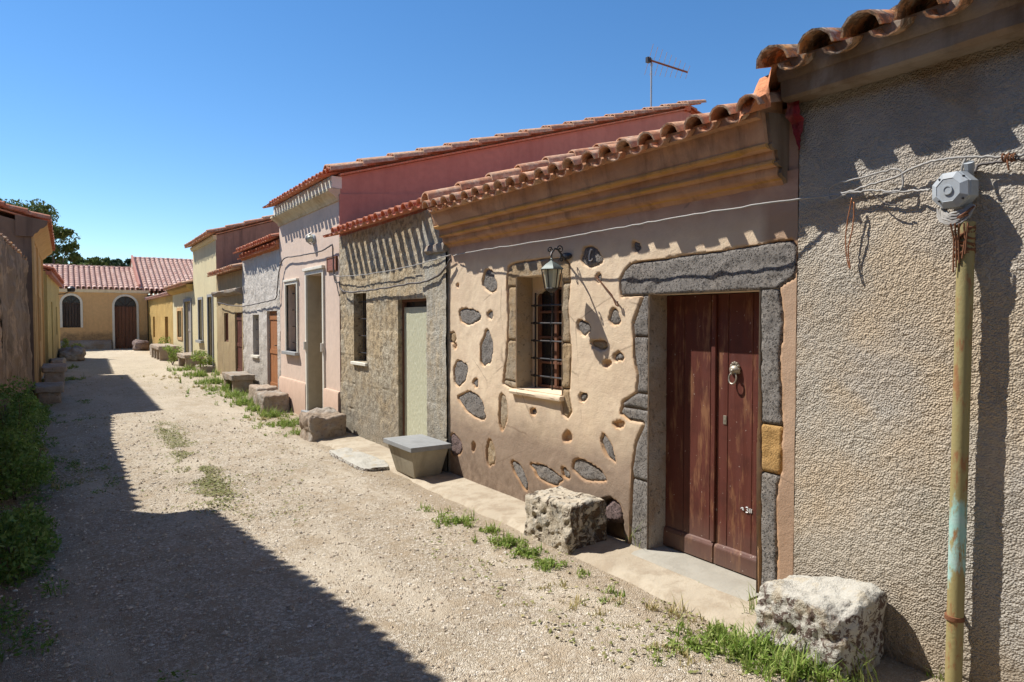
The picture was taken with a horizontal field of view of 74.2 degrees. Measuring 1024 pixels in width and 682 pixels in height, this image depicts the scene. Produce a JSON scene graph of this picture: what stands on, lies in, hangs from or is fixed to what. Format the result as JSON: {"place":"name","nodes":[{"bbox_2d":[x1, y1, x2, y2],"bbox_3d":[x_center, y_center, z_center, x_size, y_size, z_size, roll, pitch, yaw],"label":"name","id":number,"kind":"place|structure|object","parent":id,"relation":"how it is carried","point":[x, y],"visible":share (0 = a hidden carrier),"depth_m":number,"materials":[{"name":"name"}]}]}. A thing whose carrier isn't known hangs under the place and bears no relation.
{"place":"outdoors","nodes":[
{"label":"outdoors","id":0,"kind":"place"},
{"bbox_2d":[34,373,778,670],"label":"dry grass","id":1,"kind":"structure","parent":0,"point":[654,607],"depth_m":4.08,"materials":[{"name":"plant"}]},
{"bbox_2d":[0,0,899,294],"label":"sky","id":2,"kind":"structure","parent":0,"point":[149,127],"materials":[{"name":"blue"}]},
{"bbox_2d":[0,346,944,681],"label":"gravel road","id":3,"kind":"structure","parent":0,"point":[124,370],"depth_m":4.56,"materials":[{"name":"beige gravel"}]},
{"bbox_2d":[0,233,32,414],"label":"rubble yard wall","id":4,"kind":"structure","parent":3,"relation":"on","point":[16,355],"depth_m":11.76,"materials":[{"name":"stone"}]},
{"bbox_2d":[0,375,50,449],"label":"bush","id":5,"kind":"object","parent":3,"relation":"on","point":[20,421],"visible":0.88,"depth_m":8.85,"materials":[{"name":"green plant"}]},
{"bbox_2d":[0,201,54,395],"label":"apricot house","id":6,"kind":"structure","parent":3,"relation":"on","point":[28,233],"depth_m":13.24,"materials":[{"name":"paint"}]},
{"bbox_2d":[0,428,57,500],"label":"bush","id":7,"kind":"object","parent":3,"relation":"on","point":[16,472],"visible":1,"depth_m":6.55,"materials":[{"name":"green plant"}]},
{"bbox_2d":[6,394,51,418],"bbox_3d":[-8.082,1.146,11.365,0.748,0.560,1.693,-1,2,-33],"label":"bush","id":8,"kind":"object","parent":3,"relation":"on","point":[46,409],"visible":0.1,"depth_m":11.40,"materials":[{"name":"green plant"}]},
{"bbox_2d":[0,501,62,589],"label":"bush","id":9,"kind":"object","parent":3,"relation":"on","point":[26,536],"visible":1,"depth_m":4.72,"materials":[{"name":"green plant"}]},
{"bbox_2d":[0,198,80,263],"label":"tree","id":10,"kind":"object","parent":3,"relation":"on","point":[38,207],"visible":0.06,"depth_m":40.32,"materials":[{"name":"green plant"}]},
{"bbox_2d":[34,382,63,403],"bbox_3d":[-9.136,1.022,13.356,0.500,0.400,1.116,-1,2,-33],"label":"stone bench","id":11,"kind":"object","parent":3,"relation":"on","point":[48,392],"visible":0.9,"depth_m":12.96,"materials":[{"name":"grey stone"}]},
{"bbox_2d":[43,265,63,362],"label":"yellow house","id":12,"kind":"structure","parent":3,"relation":"on","point":[53,281],"depth_m":20.86,"materials":[{"name":"paint"}]},
{"bbox_2d":[58,286,74,294],"bbox_3d":[-16.906,-1.922,25.681,0.557,0.337,0.270,-1,2,-33],"label":"street lamp bracket","id":13,"kind":"object","parent":12,"relation":"attached to","point":[70,288],"visible":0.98,"depth_m":25.66,"materials":[{"name":"black metal"}]},
{"bbox_2d":[41,363,66,384],"bbox_3d":[-10.824,0.794,16.015,0.503,0.492,1.421,-1,2,-33],"label":"stone bench","id":14,"kind":"object","parent":3,"relation":"on","point":[53,372],"visible":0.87,"depth_m":15.49,"materials":[{"name":"grey stone"}]},
{"bbox_2d":[49,357,65,371],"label":"stone block","id":15,"kind":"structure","parent":3,"relation":"on","point":[57,360],"depth_m":19.22,"materials":[{"name":"grey stone"}]},
{"bbox_2d":[43,223,80,264],"bbox_3d":[-26.432,-3.210,39.354,2.613,7.228,2.405,1,2,37],"label":"tree","id":16,"kind":"object","parent":3,"relation":"on","point":[72,248],"visible":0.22,"depth_m":39.65,"materials":[{"name":"green plant"}]},
{"bbox_2d":[57,345,85,360],"bbox_3d":[-16.020,0.525,24.623,0.900,0.706,1.740,-1,2,-33],"label":"boulder","id":17,"kind":"object","parent":3,"relation":"on","point":[76,353],"visible":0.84,"depth_m":24.11,"materials":[{"name":"grey stone"}]},
{"bbox_2d":[60,338,83,348],"bbox_3d":[-16.715,0.281,25.421,0.949,0.842,0.800,1,2,27],"label":"weed clump","id":18,"kind":"object","parent":3,"relation":"on","point":[66,341],"visible":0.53,"depth_m":25.18,"materials":[{"name":"green plant"}]},
{"bbox_2d":[58,257,95,265],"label":"tree","id":19,"kind":"object","parent":3,"relation":"on","point":[78,260],"visible":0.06,"depth_m":54.79,"materials":[{"name":"green plant"}]},
{"bbox_2d":[70,256,107,265],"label":"tree","id":20,"kind":"object","parent":3,"relation":"on","point":[96,260],"visible":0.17,"depth_m":56.56,"materials":[{"name":"green plant"}]},
{"bbox_2d":[43,264,148,348],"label":"end house","id":21,"kind":"structure","parent":3,"relation":"on","point":[96,306],"depth_m":34.12,"materials":[{"name":"paint"}]},
{"bbox_2d":[114,296,136,348],"bbox_3d":[-19.778,-0.949,34.614,0.978,2.666,0.090,-1,2,-33],"label":"door","id":22,"kind":"structure","parent":21,"relation":"in","point":[123,341],"depth_m":34.59,"materials":[{"name":"brown wood"}]},
{"bbox_2d":[0,376,196,681],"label":"weeds","id":23,"kind":"object","parent":3,"relation":"on","point":[24,636],"visible":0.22,"depth_m":4.33,"materials":[{"name":"green plant"}]},
{"bbox_2d":[101,257,114,265],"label":"tree","id":24,"kind":"object","parent":3,"relation":"on","point":[107,260],"visible":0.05,"depth_m":58.85,"materials":[{"name":"green plant"}]},
{"bbox_2d":[109,258,130,264],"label":"tree","id":25,"kind":"object","parent":3,"relation":"on","point":[126,261],"visible":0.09,"depth_m":61.89,"materials":[{"name":"green plant"}]},
{"bbox_2d":[113,261,129,266],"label":"tree","id":26,"kind":"object","parent":3,"relation":"on","point":[122,264],"visible":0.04,"depth_m":60.16,"materials":[{"name":"green plant"}]},
{"bbox_2d":[132,339,149,350],"bbox_3d":[-17.957,0.234,32.721,0.706,0.637,1.298,-1,2,-33],"label":"boulder","id":27,"kind":"object","parent":3,"relation":"on","point":[140,345],"visible":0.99,"depth_m":32.29,"materials":[{"name":"stone"}]},
{"bbox_2d":[144,292,172,348],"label":"rough orange house","id":28,"kind":"structure","parent":3,"relation":"on","point":[160,310],"depth_m":30.28,"materials":[{"name":"paint"}]},
{"bbox_2d":[130,255,192,340],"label":"tall tiled house","id":29,"kind":"structure","parent":3,"relation":"on","point":[154,275],"depth_m":37.41,"materials":[{"name":"tile"}]},
{"bbox_2d":[158,336,170,343],"bbox_3d":[-14.027,0.209,27.347,0.547,0.860,0.593,-1,2,-33],"label":"weed clump","id":30,"kind":"object","parent":3,"relation":"on","point":[162,338],"visible":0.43,"depth_m":27.23,"materials":[{"name":"green plant"}]},
{"bbox_2d":[150,343,178,360],"bbox_3d":[-13.213,0.427,25.692,0.740,0.611,3.012,-1,2,-33],"label":"stone bench","id":31,"kind":"object","parent":3,"relation":"on","point":[159,352],"visible":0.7,"depth_m":24.60,"materials":[{"name":"beige stone"}]},
{"bbox_2d":[162,345,183,364],"bbox_3d":[-11.159,0.453,22.217,0.622,0.702,0.570,2,2,40],"label":"weed clump","id":32,"kind":"object","parent":3,"relation":"on","point":[173,355],"visible":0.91,"depth_m":22.16,"materials":[{"name":"green plant"}]},
{"bbox_2d":[163,279,193,352],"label":"cream house","id":33,"kind":"structure","parent":3,"relation":"on","point":[183,316],"depth_m":24.15,"materials":[{"name":"yellow paint"}]},
{"bbox_2d":[187,302,190,351],"bbox_3d":[-11.156,-0.365,23.545,0.045,2.005,1.501,-1,2,-33],"label":"door","id":34,"kind":"structure","parent":33,"relation":"in","point":[189,330],"depth_m":23.92,"materials":[{"name":"grey paint"}]},
{"bbox_2d":[177,352,202,367],"bbox_3d":[-10.107,0.617,21.218,0.572,0.498,1.708,-1,2,-33],"label":"stone bench","id":35,"kind":"object","parent":3,"relation":"on","point":[183,358],"visible":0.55,"depth_m":20.62,"materials":[{"name":"beige stone"}]},
{"bbox_2d":[189,350,214,369],"bbox_3d":[-8.906,0.575,19.299,0.639,0.645,0.668,1,2,24],"label":"weed clump","id":36,"kind":"object","parent":3,"relation":"on","point":[198,353],"visible":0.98,"depth_m":19.32,"materials":[{"name":"green plant"}]},
{"bbox_2d":[207,263,243,373],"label":"ochre brown house","id":37,"kind":"structure","parent":3,"relation":"on","point":[229,291],"depth_m":17.46,"materials":[{"name":"paint"}]},
{"bbox_2d":[226,313,228,341],"bbox_3d":[-7.526,-0.362,17.976,0.048,0.766,0.560,-1,2,-33],"label":"window","id":38,"kind":"structure","parent":37,"relation":"in","point":[227,336],"depth_m":18.17,"materials":[{"name":"brown wood"}]},
{"bbox_2d":[237,313,242,370],"bbox_3d":[-6.697,0.107,16.721,0.045,1.598,0.807,-1,2,-33],"label":"door","id":39,"kind":"structure","parent":37,"relation":"in","point":[239,315],"depth_m":16.81,"materials":[{"name":"red paint"}]},
{"bbox_2d":[184,215,278,371],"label":"cream house","id":40,"kind":"structure","parent":3,"relation":"on","point":[213,249],"depth_m":19.66,"materials":[{"name":"yellow paint"}]},
{"bbox_2d":[210,297,212,362],"bbox_3d":[-8.768,-0.292,19.888,0.045,1.994,0.731,-1,2,-33],"label":"door","id":41,"kind":"structure","parent":40,"relation":"in","point":[211,297],"depth_m":20.12,"materials":[{"name":"grey wood"}]},
{"bbox_2d":[222,371,254,392],"bbox_3d":[-6.189,0.933,15.301,0.540,0.456,1.110,-1,2,-33],"label":"stone bench","id":42,"kind":"object","parent":3,"relation":"on","point":[240,380],"visible":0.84,"depth_m":14.90,"materials":[{"name":"brown stone"}]},
{"bbox_2d":[233,233,280,389],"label":"pale roughcast house","id":43,"kind":"structure","parent":3,"relation":"on","point":[260,258],"depth_m":14.59,"materials":[{"name":"grey paint"}]},
{"bbox_2d":[269,311,277,387],"bbox_3d":[-4.920,0.228,14.003,0.094,1.691,0.830,-1,2,-33],"label":"door","id":44,"kind":"structure","parent":43,"relation":"in","point":[273,314],"depth_m":14.09,"materials":[{"name":"orange wood"}]},
{"bbox_2d":[248,384,277,399],"bbox_3d":[-5.019,1.107,13.657,0.452,0.444,0.788,-1,2,-33],"label":"stone block","id":45,"kind":"object","parent":3,"relation":"on","point":[253,388],"depth_m":13.49,"materials":[{"name":"beige stone"}]},
{"bbox_2d":[253,390,289,411],"bbox_3d":[-4.576,1.162,12.862,0.548,0.437,0.792,-1,2,-33],"label":"stone block","id":46,"kind":"object","parent":3,"relation":"on","point":[279,399],"depth_m":12.59,"materials":[{"name":"brown stone"}]},
{"bbox_2d":[299,407,345,441],"bbox_3d":[-2.810,1.265,10.077,0.626,0.508,0.675,-1,2,-33],"label":"stone block","id":47,"kind":"object","parent":3,"relation":"on","point":[316,424],"depth_m":9.86,"materials":[{"name":"brown stone"}]},
{"bbox_2d":[329,447,388,470],"bbox_3d":[-1.929,1.466,8.421,0.406,0.108,1.402,-1,2,-33],"label":"stone slab","id":48,"kind":"object","parent":3,"relation":"on","point":[359,460],"depth_m":8.19,"materials":[{"name":"stone"}]},
{"bbox_2d":[56,364,743,674],"bbox_3d":[-6.693,1.182,13.532,4.226,0.318,25.698,-1,2,-33],"label":"ground cover","id":49,"kind":"object","parent":3,"relation":"on","point":[216,484],"visible":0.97,"depth_m":6.97,"materials":[{"name":"green plant"}]},
{"bbox_2d":[0,412,801,681],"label":"pebbles","id":50,"kind":"object","parent":3,"relation":"on","point":[224,632],"visible":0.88,"depth_m":4.48,"materials":[{"name":"beige gravel"}]},
{"bbox_2d":[322,185,481,472],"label":"stone house","id":51,"kind":"structure","parent":3,"relation":"on","point":[395,358],"depth_m":8.74,"materials":[{"name":"brown stone"}]},
{"bbox_2d":[358,293,366,360],"bbox_3d":[-2.079,-0.198,9.861,0.148,0.992,0.505,-1,2,-33],"label":"window","id":52,"kind":"structure","parent":51,"relation":"in","point":[364,353],"depth_m":9.95,"materials":[{"name":"brown wood"}]},
{"bbox_2d":[334,254,450,276],"bbox_3d":[-1.719,-0.946,8.915,0.021,0.093,3.799,-1,2,-34],"label":"cable","id":53,"kind":"object","parent":51,"relation":"attached to","point":[398,268],"visible":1,"depth_m":8.43,"materials":[{"name":"grey plastic"}]},
{"bbox_2d":[338,259,451,292],"bbox_3d":[-1.652,-0.802,8.813,0.042,0.279,3.554,-1,2,-34],"label":"cable","id":54,"kind":"object","parent":51,"relation":"attached to","point":[439,274],"visible":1,"depth_m":8.31,"materials":[{"name":"grey plastic"}]},
{"bbox_2d":[404,307,426,435],"bbox_3d":[-1.148,0.501,8.384,0.040,1.842,0.843,-1,2,-33],"label":"door panel","id":55,"kind":"structure","parent":51,"relation":"in","point":[415,318],"depth_m":8.42,"materials":[{"name":"beige wood"}]},
{"bbox_2d":[262,99,705,414],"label":"pink house","id":56,"kind":"structure","parent":3,"relation":"on","point":[325,200],"depth_m":11.88,"materials":[{"name":"paint"}]},
{"bbox_2d":[218,244,338,306],"bbox_3d":[-5.301,-1.192,14.326,0.050,0.887,9.714,-1,2,-34],"label":"cable","id":57,"kind":"object","parent":56,"relation":"attached to","point":[330,245],"visible":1,"depth_m":12.41,"materials":[{"name":"grey plastic"}]},
{"bbox_2d":[292,285,296,350],"bbox_3d":[-4.033,-0.432,12.758,0.027,1.252,0.725,-1,2,-33],"label":"window","id":58,"kind":"structure","parent":56,"relation":"in","point":[295,285],"depth_m":12.90,"materials":[{"name":"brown wood"}]},
{"bbox_2d":[305,233,315,244],"bbox_3d":[-3.430,-1.738,11.475,0.140,0.208,0.245,-1,2,-33],"label":"bulkhead light","id":59,"kind":"object","parent":56,"relation":"attached to","point":[310,238],"visible":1,"depth_m":11.42,"materials":[{"name":"grey plastic"}]},
{"bbox_2d":[326,256,337,271],"bbox_3d":[-2.849,-1.217,10.707,0.032,0.223,0.452,-1,2,-33],"label":"clay plaque","id":60,"kind":"object","parent":56,"relation":"attached to","point":[329,264],"visible":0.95,"depth_m":10.70,"materials":[{"name":"ceramic"}]},
{"bbox_2d":[645,46,689,106],"bbox_3d":[3.591,-5.957,15.849,0.949,1.680,0.721,0,2,-4],"label":"tv antenna","id":61,"kind":"object","parent":56,"relation":"attached to","point":[648,60],"visible":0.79,"depth_m":15.77,"materials":[{"name":"metal"}]},
{"bbox_2d":[524,486,606,554],"bbox_3d":[0.415,1.415,5.399,0.418,0.444,0.661,-1,2,-33],"label":"stone block","id":62,"kind":"object","parent":3,"relation":"on","point":[564,520],"depth_m":5.20,"materials":[{"name":"stone"}]},
{"bbox_2d":[753,575,887,678],"bbox_3d":[1.624,1.490,3.595,0.476,0.468,0.556,-1,2,-33],"label":"stone block","id":63,"kind":"object","parent":3,"relation":"on","point":[828,619],"depth_m":3.43,"materials":[{"name":"stone"}]},
{"bbox_2d":[756,0,1023,681],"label":"grey house","id":64,"kind":"structure","parent":3,"relation":"on","point":[903,85],"depth_m":3.39,"materials":[{"name":"paint"}]},
{"bbox_2d":[932,160,978,225],"bbox_3d":[2.070,-0.685,3.151,0.150,0.307,0.172,-1,2,-33],"label":"junction box","id":65,"kind":"object","parent":64,"relation":"attached to","point":[955,190],"visible":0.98,"depth_m":3.11,"materials":[{"name":"grey plastic"}]},
{"bbox_2d":[838,188,930,193],"bbox_3d":[1.898,-0.760,3.452,0.046,0.075,0.488,-1,2,-29],"label":"cable","id":66,"kind":"object","parent":65,"relation":"attached to","point":[907,191],"visible":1,"depth_m":3.43,"materials":[{"name":"grey plastic"}]},
{"bbox_2d":[870,191,901,205],"bbox_3d":[1.903,-0.730,3.450,0.011,0.108,0.171,-1,2,-33],"label":"wire","id":67,"kind":"object","parent":66,"relation":"attached to","point":[884,202],"visible":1,"depth_m":3.45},
{"bbox_2d":[960,158,966,170],"bbox_3d":[2.102,-0.801,3.147,0.014,0.096,0.027,-1,2,-33],"label":"cable","id":68,"kind":"object","parent":65,"relation":"attached to","point":[964,161],"visible":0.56,"depth_m":3.14,"materials":[{"name":"grey plastic"}]},
{"bbox_2d":[974,157,1023,174],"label":"cable","id":69,"kind":"object","parent":65,"relation":"attached to","point":[993,163],"visible":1,"depth_m":3.05,"materials":[{"name":"grey plastic"}]},
{"bbox_2d":[944,205,976,681],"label":"conduit pipe","id":70,"kind":"object","parent":64,"relation":"attached to","point":[964,244],"visible":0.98,"depth_m":3.13,"materials":[{"name":"metal"}]},
{"bbox_2d":[64,362,944,681],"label":"green grass","id":71,"kind":"structure","parent":0,"point":[790,664],"depth_m":3.65,"materials":[{"name":"green plant"}]},
{"bbox_2d":[316,431,757,637],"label":"pavement","id":72,"kind":"structure","parent":0,"point":[611,555],"depth_m":4.94,"materials":[{"name":"concrete"}]},
{"bbox_2d":[383,434,451,478],"bbox_3d":[-1.072,1.305,7.621,0.490,0.365,0.750,-1,2,-33],"label":"stone bench","id":73,"kind":"object","parent":72,"relation":"on","point":[418,456],"visible":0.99,"depth_m":7.42,"materials":[{"name":"grey stone"}]},
{"bbox_2d":[421,64,804,600],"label":"ochre house","id":74,"kind":"structure","parent":0,"point":[660,401],"depth_m":4.99,"materials":[{"name":"paint"}]},
{"bbox_2d":[531,287,561,389],"bbox_3d":[0.391,-0.033,6.206,0.097,0.970,0.621,-1,2,-33],"label":"window","id":75,"kind":"structure","parent":74,"relation":"in","point":[549,322],"depth_m":6.32,"materials":[{"name":"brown wood"}]},
{"bbox_2d":[540,245,571,295],"bbox_3d":[0.378,-0.584,5.593,0.204,0.424,0.372,1,2,38],"label":"wall lantern","id":76,"kind":"object","parent":74,"relation":"attached to","point":[551,269],"depth_m":5.49,"materials":[{"name":"black metal"}]},
{"bbox_2d":[595,276,618,306],"bbox_3d":[0.736,-0.388,5.268,0.049,0.249,0.273,-1,2,-33],"label":"shutter hook","id":77,"kind":"object","parent":74,"relation":"attached to","point":[617,305],"visible":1,"depth_m":5.21,"materials":[{"name":"grey metal"}]},
{"bbox_2d":[663,294,717,562],"bbox_3d":[1.288,0.602,4.869,0.062,1.863,0.471,-1,2,-33],"label":"door","id":78,"kind":"structure","parent":74,"relation":"in","point":[692,320],"depth_m":4.85,"materials":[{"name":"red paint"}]},
{"bbox_2d":[714,292,758,578],"bbox_3d":[1.538,0.614,4.469,0.086,1.863,0.464,-1,2,-33],"label":"door","id":79,"kind":"structure","parent":74,"relation":"in","point":[738,313],"depth_m":4.52,"materials":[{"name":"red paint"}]},
{"bbox_2d":[453,153,1023,255],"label":"cable","id":80,"kind":"object","parent":74,"relation":"attached to","point":[926,163],"visible":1,"depth_m":3.86,"materials":[{"name":"grey plastic"}]},
{"bbox_2d":[845,198,854,268],"bbox_3d":[1.801,-0.572,3.610,0.011,0.379,0.050,-1,2,-33],"label":"wire","id":81,"kind":"object","parent":80,"relation":"hanging from","point":[848,263],"visible":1,"depth_m":3.61,"materials":[{"name":"orange metal"}]},
{"bbox_2d":[827,168,903,199],"bbox_3d":[1.842,-0.812,3.540,0.014,0.132,0.406,-1,2,-33],"label":"cable","id":82,"kind":"object","parent":80,"relation":"attached to","point":[832,185],"visible":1,"depth_m":3.52,"materials":[{"name":"grey plastic"}]},
{"bbox_2d":[1001,153,1016,169],"bbox_3d":[2.190,-0.792,2.985,0.046,0.086,0.050,-1,2,-33],"label":"wire tie","id":83,"kind":"object","parent":80,"relation":"attached to","point":[1007,160],"visible":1,"depth_m":2.98,"materials":[{"name":"brown metal"}]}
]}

